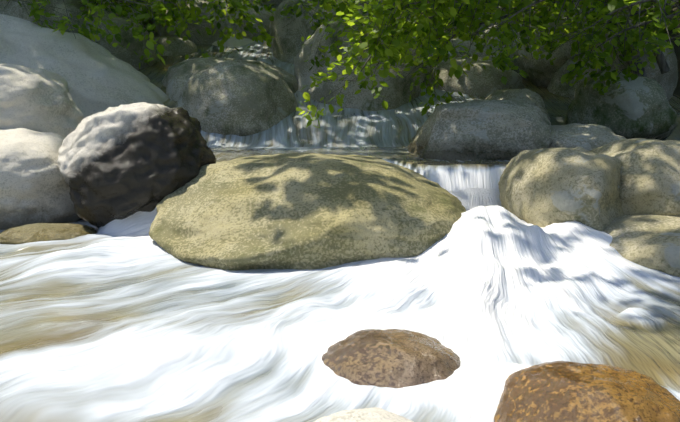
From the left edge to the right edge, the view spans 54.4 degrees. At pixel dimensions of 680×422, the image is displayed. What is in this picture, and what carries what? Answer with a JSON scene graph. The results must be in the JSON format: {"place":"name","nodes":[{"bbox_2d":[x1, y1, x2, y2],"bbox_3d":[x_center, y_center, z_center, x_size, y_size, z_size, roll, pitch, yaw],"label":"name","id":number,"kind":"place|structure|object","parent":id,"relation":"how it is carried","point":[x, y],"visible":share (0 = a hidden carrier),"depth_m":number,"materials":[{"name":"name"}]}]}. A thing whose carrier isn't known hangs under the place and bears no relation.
{"place":"outdoors","nodes":[
{"label":"outdoors","id":0,"kind":"place"},
{"bbox_2d":[0,3,679,421],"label":"water","id":1,"kind":"structure","parent":0,"point":[128,319],"depth_m":2.46,"materials":[{"name":"white liquid"}]},
{"bbox_2d":[0,128,83,229],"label":"boulder","id":2,"kind":"object","parent":1,"relation":"in","point":[34,187],"visible":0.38,"depth_m":3.99,"materials":[{"name":"grey stone"}]},
{"bbox_2d":[0,64,83,137],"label":"boulder","id":3,"kind":"object","parent":1,"relation":"in","point":[38,99],"visible":0.56,"depth_m":4.78,"materials":[{"name":"grey stone"}]},
{"bbox_2d":[0,223,96,244],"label":"rock","id":4,"kind":"object","parent":1,"relation":"in","point":[29,233],"visible":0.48,"depth_m":3.58,"materials":[{"name":"beige stone"}]},
{"bbox_2d":[57,102,215,228],"bbox_3d":[-1.228,-0.289,4.026,0.990,0.738,0.908,0,10,-1],"label":"boulder","id":5,"kind":"object","parent":1,"relation":"in","point":[121,162],"visible":0.81,"depth_m":3.65,"materials":[{"name":"dark grey-brown rock"}]},
{"bbox_2d":[154,36,196,55],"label":"boulder","id":6,"kind":"object","parent":1,"relation":"in","point":[177,46],"visible":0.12,"depth_m":8.34,"materials":[{"name":"grey stone"}]},
{"bbox_2d":[162,57,297,100],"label":"boulder","id":7,"kind":"object","parent":1,"relation":"in","point":[177,77],"visible":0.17,"depth_m":6.83,"materials":[{"name":"grey stone"}]},
{"bbox_2d":[212,36,254,47],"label":"boulder","id":8,"kind":"object","parent":1,"relation":"in","point":[233,42],"visible":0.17,"depth_m":8.78,"materials":[{"name":"grey stone"}]},
{"bbox_2d":[176,61,296,135],"bbox_3d":[-0.988,-0.932,6.415,1.147,1.003,1.244,0,10,-1],"label":"boulder","id":9,"kind":"object","parent":1,"relation":"in","point":[231,98],"visible":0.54,"depth_m":5.91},
{"bbox_2d":[245,3,272,39],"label":"boulder","id":10,"kind":"object","parent":1,"relation":"in","point":[264,16],"visible":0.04,"depth_m":9.04,"materials":[{"name":"grey stone"}]},
{"bbox_2d":[153,0,249,43],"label":"boulder","id":11,"kind":"object","parent":10,"relation":"on","point":[204,37],"visible":0.08,"depth_m":8.81,"materials":[{"name":"grey stone"}]},
{"bbox_2d":[262,0,283,4],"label":"boulder","id":12,"kind":"object","parent":1,"relation":"in","point":[276,2],"visible":0.02,"depth_m":11.66,"materials":[{"name":"grey stone"}]},
{"bbox_2d":[149,152,465,270],"bbox_3d":[-0.129,0.017,3.898,1.786,0.707,1.920,0,10,-1],"label":"boulder","id":13,"kind":"object","parent":1,"relation":"in","point":[301,211],"visible":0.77,"depth_m":3.20,"materials":[{"name":"beige stone"}]},
{"bbox_2d":[263,0,410,63],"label":"boulder","id":14,"kind":"object","parent":1,"relation":"in","point":[286,43],"visible":0.04,"depth_m":7.92,"materials":[{"name":"grey stone"}]},
{"bbox_2d":[294,20,426,110],"bbox_3d":[0.183,-1.288,7.455,1.476,1.606,2.278,0,10,-1],"label":"boulder","id":15,"kind":"object","parent":1,"relation":"in","point":[397,93],"visible":0.25,"depth_m":6.49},
{"bbox_2d":[314,407,413,421],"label":"white boulder","id":16,"kind":"object","parent":1,"relation":"in","point":[375,414],"visible":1,"depth_m":1.34,"materials":[{"name":"white stone"}]},
{"bbox_2d":[322,329,460,387],"bbox_3d":[0.161,0.574,2.072,0.545,0.400,0.579,0,10,-1],"label":"rock","id":17,"kind":"object","parent":1,"relation":"in","point":[395,358],"visible":0.52,"depth_m":1.91,"materials":[{"name":"brown stone"}]},
{"bbox_2d":[438,38,472,51],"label":"boulder","id":18,"kind":"object","parent":1,"relation":"in","point":[456,41],"visible":0.02,"depth_m":8.61,"materials":[{"name":"grey stone"}]},
{"bbox_2d":[424,57,524,97],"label":"boulder","id":19,"kind":"object","parent":1,"relation":"in","point":[479,80],"visible":0.25,"depth_m":6.88,"materials":[{"name":"grey stone"}]},
{"bbox_2d":[407,99,552,159],"bbox_3d":[1.067,-0.541,4.920,1.068,0.571,1.004,0,10,-1],"label":"long boulder","id":20,"kind":"object","parent":1,"relation":"in","point":[494,129],"visible":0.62,"depth_m":4.54,"materials":[{"name":"grey stone"}]},
{"bbox_2d":[462,6,518,30],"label":"boulder","id":21,"kind":"object","parent":1,"relation":"in","point":[492,24],"visible":0.02,"depth_m":9.72,"materials":[{"name":"grey stone"}]},
{"bbox_2d":[465,23,523,66],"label":"boulder","id":22,"kind":"object","parent":1,"relation":"in","point":[472,50],"visible":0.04,"depth_m":8.17,"materials":[{"name":"grey stone"}]},
{"bbox_2d":[485,88,549,120],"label":"boulder","id":23,"kind":"object","parent":1,"relation":"in","point":[526,96],"visible":0.23,"depth_m":5.42,"materials":[{"name":"grey stone"}]},
{"bbox_2d":[514,14,586,87],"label":"boulder","id":24,"kind":"object","parent":1,"relation":"in","point":[540,72],"visible":0.17,"depth_m":6.93,"materials":[{"name":"grey stone"}]},
{"bbox_2d":[498,147,623,230],"bbox_3d":[1.248,-0.050,3.648,0.672,0.612,1.032,0,10,-1],"label":"boulder","id":25,"kind":"object","parent":1,"relation":"in","point":[543,187],"visible":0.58,"depth_m":3.30,"materials":[{"name":"beige stone"}]},
{"bbox_2d":[494,360,679,421],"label":"rock","id":26,"kind":"object","parent":1,"relation":"in","point":[561,391],"visible":1,"depth_m":1.51,"materials":[{"name":"brown stone"}]},
{"bbox_2d":[549,123,625,150],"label":"boulder","id":27,"kind":"object","parent":1,"relation":"in","point":[588,137],"visible":0.29,"depth_m":4.58,"materials":[{"name":"grey stone"}]},
{"bbox_2d":[574,7,641,16],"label":"boulder","id":28,"kind":"object","parent":1,"relation":"in","point":[580,11],"depth_m":8.14,"materials":[{"name":"grey stone"}]},
{"bbox_2d":[547,21,677,99],"bbox_3d":[2.859,-1.437,7.198,1.420,1.254,1.418,0,10,-1],"label":"boulder","id":29,"kind":"object","parent":1,"relation":"in","point":[667,81],"visible":0.15,"depth_m":6.67,"materials":[{"name":"grey stone"}]},
{"bbox_2d":[565,71,677,140],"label":"mossy boulder","id":30,"kind":"object","parent":1,"relation":"in","point":[639,107],"visible":0.6,"depth_m":5.20,"materials":[{"name":"grey stone"}]},
{"bbox_2d":[590,138,679,215],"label":"boulder","id":31,"kind":"object","parent":1,"relation":"in","point":[650,176],"visible":0.4,"depth_m":3.30,"materials":[{"name":"beige stone"}]},
{"bbox_2d":[604,214,679,276],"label":"boulder","id":32,"kind":"object","parent":1,"relation":"in","point":[651,241],"visible":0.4,"depth_m":2.95,"materials":[{"name":"beige stone"}]},
{"bbox_2d":[650,0,679,96],"bbox_3d":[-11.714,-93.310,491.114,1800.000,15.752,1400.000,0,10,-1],"label":"ground","id":33,"kind":"structure","parent":0,"point":[677,54],"depth_m":9.05,"materials":[{"name":"grey stone"}]},
{"bbox_2d":[0,0,85,28],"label":"boulder","id":34,"kind":"object","parent":33,"relation":"on","point":[13,8],"depth_m":6.62,"materials":[{"name":"grey stone"}]},
{"bbox_2d":[0,3,86,36],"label":"boulder","id":35,"kind":"object","parent":33,"relation":"on","point":[71,7],"visible":0.1,"depth_m":7.10,"materials":[{"name":"grey stone"}]},
{"bbox_2d":[0,0,86,13],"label":"boulder","id":36,"kind":"object","parent":33,"relation":"on","point":[76,3],"depth_m":7.04,"materials":[{"name":"grey stone"}]},
{"bbox_2d":[0,14,168,118],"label":"boulder","id":37,"kind":"object","parent":33,"relation":"on","point":[98,77],"visible":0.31,"depth_m":6.03,"materials":[{"name":"grey stone"}]},
{"bbox_2d":[85,0,149,26],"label":"boulder","id":38,"kind":"object","parent":33,"relation":"on","point":[130,14],"depth_m":9.15,"materials":[{"name":"grey stone"}]},
{"bbox_2d":[86,8,160,69],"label":"boulder","id":39,"kind":"object","parent":33,"relation":"on","point":[128,55],"visible":0.06,"depth_m":7.51,"materials":[{"name":"grey stone"}]},
{"bbox_2d":[146,1,170,34],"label":"forest tree","id":40,"kind":"object","parent":33,"relation":"on","point":[155,21],"depth_m":9.49,"materials":[{"name":"green plant"}]},
{"bbox_2d":[149,0,261,24],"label":"boulder","id":41,"kind":"object","parent":33,"relation":"on","point":[151,22],"depth_m":9.84,"materials":[{"name":"grey stone"}]},
{"bbox_2d":[296,0,679,128],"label":"overhanging tree","id":42,"kind":"object","parent":33,"relation":"on","point":[427,19],"visible":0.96,"depth_m":5.01,"materials":[{"name":"green plant"}]},
{"bbox_2d":[7,0,679,70],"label":"overhanging tree limbs","id":43,"kind":"object","parent":42,"relation":"attached to","point":[184,10],"visible":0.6,"depth_m":7.17,"materials":[{"name":"green plant"}]},
{"bbox_2d":[521,0,638,21],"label":"boulder","id":44,"kind":"object","parent":33,"relation":"on","point":[555,8],"depth_m":9.09,"materials":[{"name":"grey stone"}]},
{"bbox_2d":[608,0,676,73],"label":"tree stem","id":45,"kind":"object","parent":33,"relation":"on","point":[662,63],"visible":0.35,"depth_m":5.82,"materials":[{"name":"plant"}]}
]}

